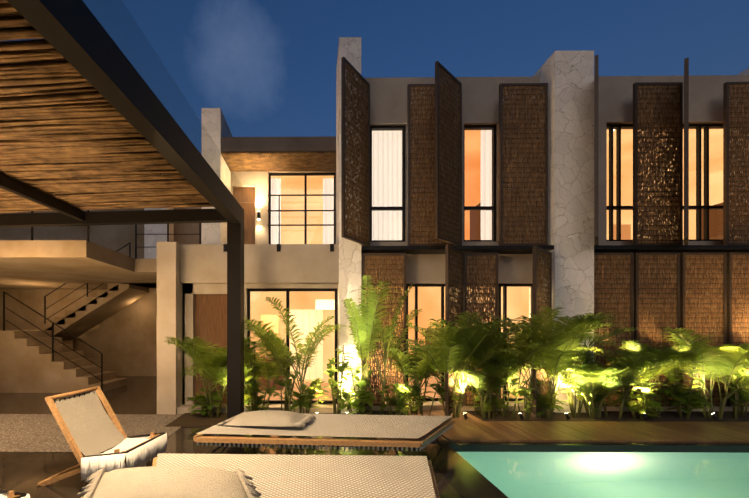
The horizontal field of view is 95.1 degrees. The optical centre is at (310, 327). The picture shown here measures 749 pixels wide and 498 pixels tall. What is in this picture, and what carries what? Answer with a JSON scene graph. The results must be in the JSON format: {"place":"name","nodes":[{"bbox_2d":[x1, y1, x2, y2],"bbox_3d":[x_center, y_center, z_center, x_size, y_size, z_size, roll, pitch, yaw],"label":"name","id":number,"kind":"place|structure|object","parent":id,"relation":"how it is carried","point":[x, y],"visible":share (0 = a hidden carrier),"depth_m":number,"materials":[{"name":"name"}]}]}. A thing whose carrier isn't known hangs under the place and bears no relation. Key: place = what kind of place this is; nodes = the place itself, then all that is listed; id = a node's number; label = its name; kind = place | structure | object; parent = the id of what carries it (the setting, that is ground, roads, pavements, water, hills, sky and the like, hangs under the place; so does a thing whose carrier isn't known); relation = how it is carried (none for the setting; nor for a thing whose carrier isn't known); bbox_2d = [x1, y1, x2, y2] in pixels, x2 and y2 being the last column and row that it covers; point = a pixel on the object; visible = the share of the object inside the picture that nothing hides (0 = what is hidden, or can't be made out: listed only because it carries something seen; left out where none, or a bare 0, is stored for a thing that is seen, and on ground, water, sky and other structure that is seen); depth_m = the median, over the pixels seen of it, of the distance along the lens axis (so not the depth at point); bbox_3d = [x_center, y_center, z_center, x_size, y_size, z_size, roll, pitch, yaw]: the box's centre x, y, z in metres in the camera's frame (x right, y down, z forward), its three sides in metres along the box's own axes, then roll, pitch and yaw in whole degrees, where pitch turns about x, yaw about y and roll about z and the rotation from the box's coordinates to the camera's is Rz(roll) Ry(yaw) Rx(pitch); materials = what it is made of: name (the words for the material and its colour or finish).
{"place":"outdoors","nodes":[
{"label":"outdoors","id":0,"kind":"place"},
{"bbox_2d":[0,414,182,451],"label":"gravel ground","id":1,"kind":"structure","parent":0,"point":[31,433],"depth_m":5.22,"materials":[{"name":"beige gravel"}]},
{"bbox_2d":[144,208,173,258],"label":"window","id":2,"kind":"structure","parent":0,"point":[150,246],"depth_m":10.44,"materials":[{"name":"glass"}]},
{"bbox_2d":[0,376,462,497],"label":"ground","id":3,"kind":"structure","parent":0,"point":[23,472],"depth_m":4.30,"materials":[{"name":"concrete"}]},
{"bbox_2d":[0,489,29,497],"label":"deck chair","id":4,"kind":"object","parent":3,"relation":"on","point":[8,494],"visible":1,"depth_m":2.40,"materials":[{"name":"fabric"}]},
{"bbox_2d":[0,207,201,392],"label":"wall","id":5,"kind":"structure","parent":3,"relation":"on","point":[113,318],"depth_m":9.43,"materials":[{"name":"paint"}]},
{"bbox_2d":[3,209,200,391],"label":"stair railings","id":6,"kind":"object","parent":5,"relation":"attached to","point":[88,239],"visible":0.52,"depth_m":8.20,"materials":[{"name":"black metal"}]},
{"bbox_2d":[36,386,166,485],"bbox_3d":[-2.168,1.146,3.556,1.044,0.921,0.668,0,0,11],"label":"deck chair","id":7,"kind":"object","parent":3,"relation":"on","point":[90,430],"visible":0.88,"depth_m":3.50,"materials":[{"name":"beige fabric"}]},
{"bbox_2d":[0,0,252,435],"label":"pergola frame","id":8,"kind":"object","parent":3,"relation":"on","point":[76,36],"visible":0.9,"depth_m":3.18,"materials":[{"name":"black metal"}]},
{"bbox_2d":[0,0,212,212],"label":"pergola sticks","id":9,"kind":"object","parent":8,"relation":"on","point":[70,134],"visible":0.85,"depth_m":3.29,"materials":[{"name":"brown wood"}]},
{"bbox_2d":[202,108,232,243],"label":"pillar","id":10,"kind":"structure","parent":3,"relation":"on","point":[215,124],"depth_m":8.32,"materials":[{"name":"stone"}]},
{"bbox_2d":[157,242,338,413],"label":"exterior wall","id":11,"kind":"structure","parent":3,"relation":"on","point":[186,273],"depth_m":6.30,"materials":[{"name":"paint"}]},
{"bbox_2d":[195,294,226,402],"bbox_3d":[-1.956,0.415,6.540,0.888,2.102,0.050,0,0,1],"label":"door","id":12,"kind":"structure","parent":11,"relation":"attached to","point":[210,318],"depth_m":6.51,"materials":[{"name":"brown wood"}]},
{"bbox_2d":[223,244,336,403],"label":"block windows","id":13,"kind":"structure","parent":11,"relation":"attached to","point":[287,339],"depth_m":6.48,"materials":[{"name":"black metal"}]},
{"bbox_2d":[250,291,334,399],"bbox_3d":[-0.759,0.226,7.764,2.950,2.480,2.280,0,0,1],"label":"room","id":14,"kind":"object","parent":11,"relation":"attached to","point":[267,309],"depth_m":8.89,"materials":[{"name":"beige"}]},
{"bbox_2d":[290,309,322,379],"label":"interior cabinets","id":15,"kind":"object","parent":14,"relation":"attached to","point":[318,317],"depth_m":8.80,"materials":[{"name":"brown"}]},
{"bbox_2d":[77,453,439,497],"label":"daybed","id":16,"kind":"object","parent":3,"relation":"on","point":[167,475],"visible":1,"depth_m":2.58,"materials":[{"name":"beige fabric"}]},
{"bbox_2d":[193,410,460,455],"bbox_3d":[0.298,1.328,4.076,3.297,0.534,1.017,0,0,4],"label":"daybed","id":17,"kind":"object","parent":3,"relation":"on","point":[271,422],"visible":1,"depth_m":3.97,"materials":[{"name":"beige fabric"}]},
{"bbox_2d":[336,37,360,412],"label":"pillar","id":18,"kind":"structure","parent":3,"relation":"on","point":[349,50],"depth_m":6.22,"materials":[{"name":"concrete"}]},
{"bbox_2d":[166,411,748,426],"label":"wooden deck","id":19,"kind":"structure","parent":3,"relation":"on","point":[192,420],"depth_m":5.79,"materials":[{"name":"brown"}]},
{"bbox_2d":[185,385,225,416],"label":"shrub","id":20,"kind":"object","parent":19,"relation":"on","point":[201,399],"visible":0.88,"depth_m":5.85,"materials":[{"name":"green plant"}]},
{"bbox_2d":[164,336,254,417],"bbox_3d":[-1.676,0.863,5.810,1.502,1.454,1.772,0,0,1],"label":"palm","id":21,"kind":"object","parent":19,"relation":"on","point":[198,351],"visible":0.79,"depth_m":5.51,"materials":[{"name":"green plant"}]},
{"bbox_2d":[212,348,304,410],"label":"palm","id":22,"kind":"object","parent":19,"relation":"on","point":[259,361],"visible":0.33,"depth_m":5.84,"materials":[{"name":"green plant"}]},
{"bbox_2d":[244,378,275,411],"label":"shrub","id":23,"kind":"object","parent":19,"relation":"on","point":[248,389],"visible":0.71,"depth_m":5.80,"materials":[{"name":"green plant"}]},
{"bbox_2d":[244,338,278,410],"bbox_3d":[-0.925,0.851,5.760,0.793,1.474,0.579,0,0,1],"label":"shrub","id":24,"kind":"object","parent":19,"relation":"on","point":[254,369],"visible":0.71,"depth_m":5.73,"materials":[{"name":"green plant"}]},
{"bbox_2d":[273,353,305,410],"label":"shrub","id":25,"kind":"object","parent":19,"relation":"on","point":[280,382],"visible":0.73,"depth_m":6.03,"materials":[{"name":"green plant"}]},
{"bbox_2d":[244,297,345,412],"bbox_3d":[-0.390,0.544,6.116,2.189,2.092,1.830,0,0,-22],"label":"palm","id":26,"kind":"object","parent":19,"relation":"on","point":[276,347],"visible":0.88,"depth_m":5.69,"materials":[{"name":"green plant"}]},
{"bbox_2d":[287,377,328,413],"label":"shrub","id":27,"kind":"object","parent":19,"relation":"on","point":[309,393],"visible":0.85,"depth_m":5.77,"materials":[{"name":"green plant"}]},
{"bbox_2d":[321,343,354,413],"bbox_3d":[0.517,0.931,5.798,0.639,1.313,0.521,0,0,27],"label":"shrub","id":28,"kind":"object","parent":19,"relation":"on","point":[332,382],"visible":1,"depth_m":5.78,"materials":[{"name":"green plant"}]},
{"bbox_2d":[331,380,375,413],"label":"shrub","id":29,"kind":"object","parent":19,"relation":"on","point":[362,394],"visible":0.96,"depth_m":5.75,"materials":[{"name":"green plant"}]},
{"bbox_2d":[344,363,372,414],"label":"shrub","id":30,"kind":"object","parent":19,"relation":"on","point":[357,378],"visible":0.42,"depth_m":6.05,"materials":[{"name":"green plant"}]},
{"bbox_2d":[336,275,421,414],"bbox_3d":[1.104,0.377,6.201,1.479,2.426,1.830,0,0,37],"label":"palm","id":31,"kind":"object","parent":19,"relation":"on","point":[363,330],"visible":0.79,"depth_m":5.84,"materials":[{"name":"green plant"}]},
{"bbox_2d":[372,381,413,414],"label":"shrub","id":32,"kind":"object","parent":19,"relation":"on","point":[399,396],"visible":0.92,"depth_m":5.75,"materials":[{"name":"green plant"}]},
{"bbox_2d":[386,391,423,414],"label":"shrub","id":33,"kind":"object","parent":19,"relation":"on","point":[392,396],"visible":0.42,"depth_m":5.87,"materials":[{"name":"green plant"}]},
{"bbox_2d":[393,311,537,417],"bbox_3d":[2.561,0.672,5.882,2.487,1.835,2.511,0,0,1],"label":"palm","id":34,"kind":"object","parent":19,"relation":"on","point":[461,344],"visible":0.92,"depth_m":5.39,"materials":[{"name":"green plant"}]},
{"bbox_2d":[466,360,494,413],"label":"shrub","id":35,"kind":"object","parent":19,"relation":"on","point":[474,390],"visible":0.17,"depth_m":6.10,"materials":[{"name":"green plant"}]},
{"bbox_2d":[469,388,515,418],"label":"shrub","id":36,"kind":"object","parent":19,"relation":"on","point":[500,402],"visible":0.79,"depth_m":5.77,"materials":[{"name":"green plant"}]},
{"bbox_2d":[452,357,537,418],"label":"palm","id":37,"kind":"object","parent":19,"relation":"on","point":[490,379],"visible":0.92,"depth_m":5.56,"materials":[{"name":"green plant"}]},
{"bbox_2d":[443,321,605,416],"bbox_3d":[3.626,0.746,5.913,2.375,1.688,1.925,0,0,31],"label":"palm","id":38,"kind":"object","parent":19,"relation":"on","point":[502,358],"visible":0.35,"depth_m":5.54,"materials":[{"name":"green plant"}]},
{"bbox_2d":[508,376,548,418],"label":"shrub","id":39,"kind":"object","parent":19,"relation":"on","point":[525,391],"visible":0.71,"depth_m":5.77,"materials":[{"name":"green plant"}]},
{"bbox_2d":[528,390,573,417],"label":"shrub","id":40,"kind":"object","parent":19,"relation":"on","point":[546,406],"visible":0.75,"depth_m":5.76,"materials":[{"name":"green plant"}]},
{"bbox_2d":[481,307,641,418],"bbox_3d":[4.189,0.631,5.941,2.316,1.918,2.835,0,0,1],"label":"palm","id":41,"kind":"object","parent":19,"relation":"on","point":[583,324],"visible":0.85,"depth_m":5.41,"materials":[{"name":"green plant"}]},
{"bbox_2d":[556,340,598,417],"bbox_3d":[4.593,0.887,5.807,0.849,1.403,0.593,0,0,-20],"label":"shrub","id":42,"kind":"object","parent":19,"relation":"on","point":[579,396],"visible":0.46,"depth_m":5.82,"materials":[{"name":"green plant"}]},
{"bbox_2d":[567,358,603,413],"bbox_3d":[5.011,1.055,6.086,0.594,1.068,0.646,0,0,-27],"label":"shrub","id":43,"kind":"object","parent":19,"relation":"on","point":[585,406],"visible":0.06,"depth_m":6.12,"materials":[{"name":"green plant"}]},
{"bbox_2d":[545,365,646,418],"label":"palm","id":44,"kind":"object","parent":19,"relation":"on","point":[593,382],"visible":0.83,"depth_m":5.65,"materials":[{"name":"green plant"}]},
{"bbox_2d":[583,367,617,415],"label":"shrub","id":45,"kind":"object","parent":19,"relation":"on","point":[597,398],"visible":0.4,"depth_m":5.78,"materials":[{"name":"green plant"}]},
{"bbox_2d":[553,350,705,418],"bbox_3d":[5.282,0.926,5.920,1.861,1.326,1.800,0,0,-15],"label":"palm","id":46,"kind":"object","parent":19,"relation":"on","point":[634,375],"visible":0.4,"depth_m":5.64,"materials":[{"name":"green plant"}]},
{"bbox_2d":[609,364,662,418],"bbox_3d":[5.529,1.089,5.760,0.774,1.003,0.518,0,0,11],"label":"shrub","id":47,"kind":"object","parent":19,"relation":"on","point":[646,391],"visible":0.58,"depth_m":5.73,"materials":[{"name":"green plant"}]},
{"bbox_2d":[608,389,665,418],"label":"shrub","id":48,"kind":"object","parent":19,"relation":"on","point":[649,403],"visible":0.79,"depth_m":5.73,"materials":[{"name":"green plant"}]},
{"bbox_2d":[603,339,722,414],"bbox_3d":[6.122,0.896,6.029,1.712,1.386,1.591,0,0,-36],"label":"palm","id":49,"kind":"object","parent":19,"relation":"on","point":[667,353],"visible":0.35,"depth_m":5.84,"materials":[{"name":"green plant"}]},
{"bbox_2d":[663,354,707,418],"bbox_3d":[6.415,1.027,5.850,0.530,1.121,0.597,0,0,18],"label":"shrub","id":50,"kind":"object","parent":19,"relation":"on","point":[675,378],"visible":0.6,"depth_m":5.79,"materials":[{"name":"green plant"}]},
{"bbox_2d":[655,382,718,417],"bbox_3d":[6.403,1.264,5.826,0.966,0.652,0.602,0,0,1],"label":"shrub","id":51,"kind":"object","parent":19,"relation":"on","point":[696,402],"visible":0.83,"depth_m":5.79,"materials":[{"name":"green plant"}]},
{"bbox_2d":[656,327,748,418],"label":"palm","id":52,"kind":"object","parent":19,"relation":"on","point":[718,367],"visible":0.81,"depth_m":5.78,"materials":[{"name":"green plant"}]},
{"bbox_2d":[711,413,718,420],"bbox_3d":[6.740,1.512,5.619,0.056,0.148,0.093,0,0,1],"label":"uplight","id":53,"kind":"object","parent":19,"relation":"on","point":[714,416],"visible":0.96,"depth_m":5.61,"materials":[{"name":"black metal"}]},
{"bbox_2d":[714,344,748,366],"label":"palm","id":54,"kind":"object","parent":19,"relation":"on","point":[740,355],"visible":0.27,"depth_m":5.88,"materials":[{"name":"green plant"}]},
{"bbox_2d":[722,356,748,415],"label":"shrub","id":55,"kind":"object","parent":19,"relation":"on","point":[741,409],"visible":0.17,"depth_m":5.99,"materials":[{"name":"green plant"}]},
{"bbox_2d":[724,373,748,418],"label":"shrub","id":56,"kind":"object","parent":19,"relation":"on","point":[736,399],"visible":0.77,"depth_m":5.78,"materials":[{"name":"green plant"}]},
{"bbox_2d":[361,75,748,410],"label":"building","id":57,"kind":"structure","parent":3,"relation":"on","point":[388,101],"depth_m":6.61,"materials":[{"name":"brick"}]},
{"bbox_2d":[271,176,333,243],"bbox_3d":[-0.730,-2.824,10.964,2.950,2.980,2.880,0,0,1],"label":"room","id":58,"kind":"object","parent":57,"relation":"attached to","point":[312,188],"depth_m":12.23,"materials":[{"name":"beige paint"}]},
{"bbox_2d":[271,178,280,243],"bbox_3d":[-1.011,-2.814,9.661,0.313,2.900,0.062,0,0,1],"label":"curtain","id":59,"kind":"object","parent":58,"relation":"hanging from","point":[275,187],"depth_m":9.66,"materials":[{"name":"grey fabric"}]},
{"bbox_2d":[221,136,335,170],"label":"roof","id":60,"kind":"structure","parent":58,"relation":"on","point":[274,144],"depth_m":8.31,"materials":[{"name":"paint"}]},
{"bbox_2d":[221,151,335,171],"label":"soffit","id":61,"kind":"structure","parent":60,"relation":"attached to","point":[251,161],"depth_m":8.75,"materials":[{"name":"brown wood"}]},
{"bbox_2d":[323,178,333,243],"bbox_3d":[0.529,-2.814,9.647,0.366,2.900,0.062,0,0,1],"label":"curtain","id":62,"kind":"object","parent":58,"relation":"attached to","point":[328,204],"depth_m":9.65,"materials":[{"name":"grey fabric"}]},
{"bbox_2d":[316,300,334,309],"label":"air conditioners","id":63,"kind":"object","parent":57,"relation":"attached to","point":[320,304],"depth_m":8.69,"materials":[{"name":"white plastic"}]},
{"bbox_2d":[365,287,528,397],"bbox_3d":[2.947,0.151,8.370,3.950,2.630,3.000,0,0,1],"label":"room","id":64,"kind":"object","parent":57,"relation":"attached to","point":[522,304],"depth_m":9.85,"materials":[{"name":"yellow"}]},
{"bbox_2d":[445,244,463,414],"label":"shutter","id":65,"kind":"object","parent":57,"relation":"attached to","point":[454,276],"visible":0.62,"depth_m":5.82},
{"bbox_2d":[465,130,480,239],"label":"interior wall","id":66,"kind":"structure","parent":57,"relation":"on","point":[472,182],"depth_m":9.61,"materials":[{"name":"orange"}]},
{"bbox_2d":[481,130,491,239],"bbox_3d":[3.658,-2.949,6.938,0.325,2.830,0.062,0,0,1],"label":"curtain","id":67,"kind":"object","parent":66,"relation":"hanging from","point":[486,196],"depth_m":6.94,"materials":[{"name":"grey fabric"}]},
{"bbox_2d":[256,202,722,389],"bbox_3d":[5.117,-1.468,9.550,13.490,5.872,3.600,0,0,1],"label":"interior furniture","id":68,"kind":"object","parent":57,"relation":"attached to","point":[713,220],"depth_m":9.34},
{"bbox_2d":[533,246,551,413],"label":"shutter","id":69,"kind":"object","parent":57,"relation":"attached to","point":[539,266],"visible":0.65,"depth_m":5.93,"materials":[{"name":"brown wood"}]},
{"bbox_2d":[361,124,748,400],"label":"windows","id":70,"kind":"structure","parent":57,"relation":"attached to","point":[706,207],"depth_m":6.69,"materials":[{"name":"black metal"}]},
{"bbox_2d":[341,57,369,245],"bbox_3d":[0.809,-3.024,5.980,0.050,3.020,0.850,0,0,41],"label":"shutter","id":71,"kind":"object","parent":70,"relation":"attached to","point":[351,183],"visible":0.96,"depth_m":5.93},
{"bbox_2d":[362,253,405,405],"bbox_3d":[1.370,0.041,6.309,0.820,2.850,0.050,0,0,1],"label":"shutter","id":72,"kind":"object","parent":70,"relation":"attached to","point":[376,273],"visible":0.52,"depth_m":6.29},
{"bbox_2d":[407,84,453,245],"bbox_3d":[2.237,-3.024,6.301,0.850,3.020,0.050,0,0,1],"label":"shutter","id":73,"kind":"object","parent":70,"relation":"attached to","point":[423,167],"visible":0.48,"depth_m":6.29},
{"bbox_2d":[435,61,461,245],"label":"shutter","id":74,"kind":"object","parent":70,"relation":"attached to","point":[442,229],"visible":0.94,"depth_m":5.98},
{"bbox_2d":[464,253,497,405],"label":"shutter","id":75,"kind":"object","parent":70,"relation":"attached to","point":[469,307],"visible":0.48,"depth_m":6.28,"materials":[{"name":"brown wood"}]},
{"bbox_2d":[499,83,547,245],"bbox_3d":[3.962,-3.024,6.285,0.880,3.020,0.050,0,0,1],"label":"shutter","id":76,"kind":"object","parent":70,"relation":"attached to","point":[514,135],"visible":0.92,"depth_m":6.27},
{"bbox_2d":[595,55,597,244],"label":"shutter","id":77,"kind":"object","parent":70,"relation":"attached to","point":[596,149],"visible":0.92,"depth_m":5.62,"materials":[{"name":"black metal"}]},
{"bbox_2d":[594,253,633,405],"bbox_3d":[5.576,0.041,6.270,0.800,2.850,0.050,0,0,1],"label":"shutter","id":78,"kind":"object","parent":70,"relation":"attached to","point":[624,289],"visible":0.38,"depth_m":6.26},
{"bbox_2d":[634,252,679,406],"bbox_3d":[6.429,0.041,6.262,0.800,2.850,0.050,0,0,1],"label":"shutter","id":79,"kind":"object","parent":70,"relation":"attached to","point":[658,267],"visible":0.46,"depth_m":6.25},
{"bbox_2d":[633,82,682,244],"bbox_3d":[6.444,-3.024,6.262,0.870,3.020,0.050,0,0,1],"label":"shutter","id":80,"kind":"object","parent":70,"relation":"attached to","point":[670,188],"visible":0.94,"depth_m":6.25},
{"bbox_2d":[684,57,688,244],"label":"shutter","id":81,"kind":"object","parent":70,"relation":"attached to","point":[686,149],"visible":0.96,"depth_m":5.68,"materials":[{"name":"black metal"}]},
{"bbox_2d":[680,252,726,406],"bbox_3d":[7.282,0.041,6.254,0.800,2.850,0.050,0,0,1],"label":"shutter","id":82,"kind":"object","parent":70,"relation":"attached to","point":[709,262],"visible":0.65,"depth_m":6.24,"materials":[{"name":"brown wood"}]},
{"bbox_2d":[723,82,748,244],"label":"shutter","id":83,"kind":"object","parent":70,"relation":"attached to","point":[733,112],"visible":0.83,"depth_m":6.24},
{"bbox_2d":[727,252,748,406],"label":"shutter","id":84,"kind":"object","parent":70,"relation":"attached to","point":[739,323],"visible":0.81,"depth_m":6.24,"materials":[{"name":"brown wood"}]},
{"bbox_2d":[607,129,722,239],"bbox_3d":[9.646,-2.964,8.308,8.750,2.900,3.000,0,0,1],"label":"room","id":85,"kind":"object","parent":57,"relation":"on","point":[715,157],"depth_m":9.67,"materials":[{"name":"beige"}]},
{"bbox_3d":[1.747,-2.964,8.381,1.550,2.900,3.000,0,0,1],"label":"room","id":86,"kind":"object","parent":57,"relation":"attached to","visible":0},
{"bbox_2d":[372,131,401,239],"bbox_3d":[1.512,-2.949,6.958,0.782,2.830,0.062,0,0,1],"label":"curtain","id":87,"kind":"object","parent":86,"relation":"hanging from","point":[389,222],"depth_m":6.96,"materials":[{"name":"grey fabric"}]},
{"bbox_2d":[529,50,593,412],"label":"pillar","id":88,"kind":"structure","parent":3,"relation":"on","point":[567,77],"depth_m":6.18,"materials":[{"name":"concrete"}]},
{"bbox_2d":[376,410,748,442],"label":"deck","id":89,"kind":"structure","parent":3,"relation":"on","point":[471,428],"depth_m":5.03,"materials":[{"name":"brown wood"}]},
{"bbox_2d":[383,346,455,414],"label":"palm","id":90,"kind":"object","parent":89,"relation":"on","point":[410,363],"visible":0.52,"depth_m":6.07,"materials":[{"name":"green plant"}]},
{"bbox_2d":[402,365,445,415],"bbox_3d":[1.956,1.125,5.799,0.844,0.930,0.698,0,0,1],"label":"shrub","id":91,"kind":"object","parent":89,"relation":"on","point":[416,385],"visible":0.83,"depth_m":5.77,"materials":[{"name":"green plant"}]},
{"bbox_2d":[427,374,469,417],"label":"shrub","id":92,"kind":"object","parent":89,"relation":"on","point":[441,400],"visible":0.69,"depth_m":5.78,"materials":[{"name":"green plant"}]},
{"bbox_2d":[449,445,748,451],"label":"pool basin","id":93,"kind":"object","parent":3,"relation":"in","point":[545,448],"visible":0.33,"depth_m":4.52,"materials":[{"name":"teal"}]},
{"bbox_2d":[421,442,748,497],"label":"pool coping","id":94,"kind":"object","parent":93,"relation":"on","point":[463,476],"visible":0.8,"depth_m":4.00,"materials":[{"name":"black"}]},
{"bbox_2d":[456,451,748,497],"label":"pool water","id":95,"kind":"structure","parent":93,"relation":"in","point":[617,474],"depth_m":3.85,"materials":[{"name":"teal liquid"}]},
{"bbox_2d":[730,68,748,237],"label":"pillar","id":96,"kind":"structure","parent":3,"relation":"on","point":[745,72],"depth_m":6.69,"materials":[{"name":"stone"}]},
{"bbox_2d":[231,171,335,243],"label":"wall","id":97,"kind":"structure","parent":0,"point":[258,181],"depth_m":9.31,"materials":[{"name":"paint"}]},
{"bbox_2d":[233,187,254,243],"bbox_3d":[-1.849,-2.624,9.439,0.627,2.580,0.050,0,0,1],"label":"door","id":98,"kind":"structure","parent":97,"relation":"attached to","point":[247,206],"depth_m":9.41,"materials":[{"name":"brown wood"}]},
{"bbox_2d":[268,173,335,243],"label":"windows","id":99,"kind":"structure","parent":97,"relation":"attached to","point":[305,210],"depth_m":9.38,"materials":[{"name":"glass"}]},
{"bbox_2d":[5,0,748,154],"label":"sky","id":100,"kind":"structure","parent":0,"point":[269,66],"materials":[{"name":"blue"}]},
{"bbox_2d":[261,224,630,355],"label":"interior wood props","id":101,"kind":"object","parent":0,"point":[624,230],"depth_m":8.52,"materials":[{"name":"brown wood"}]}
]}

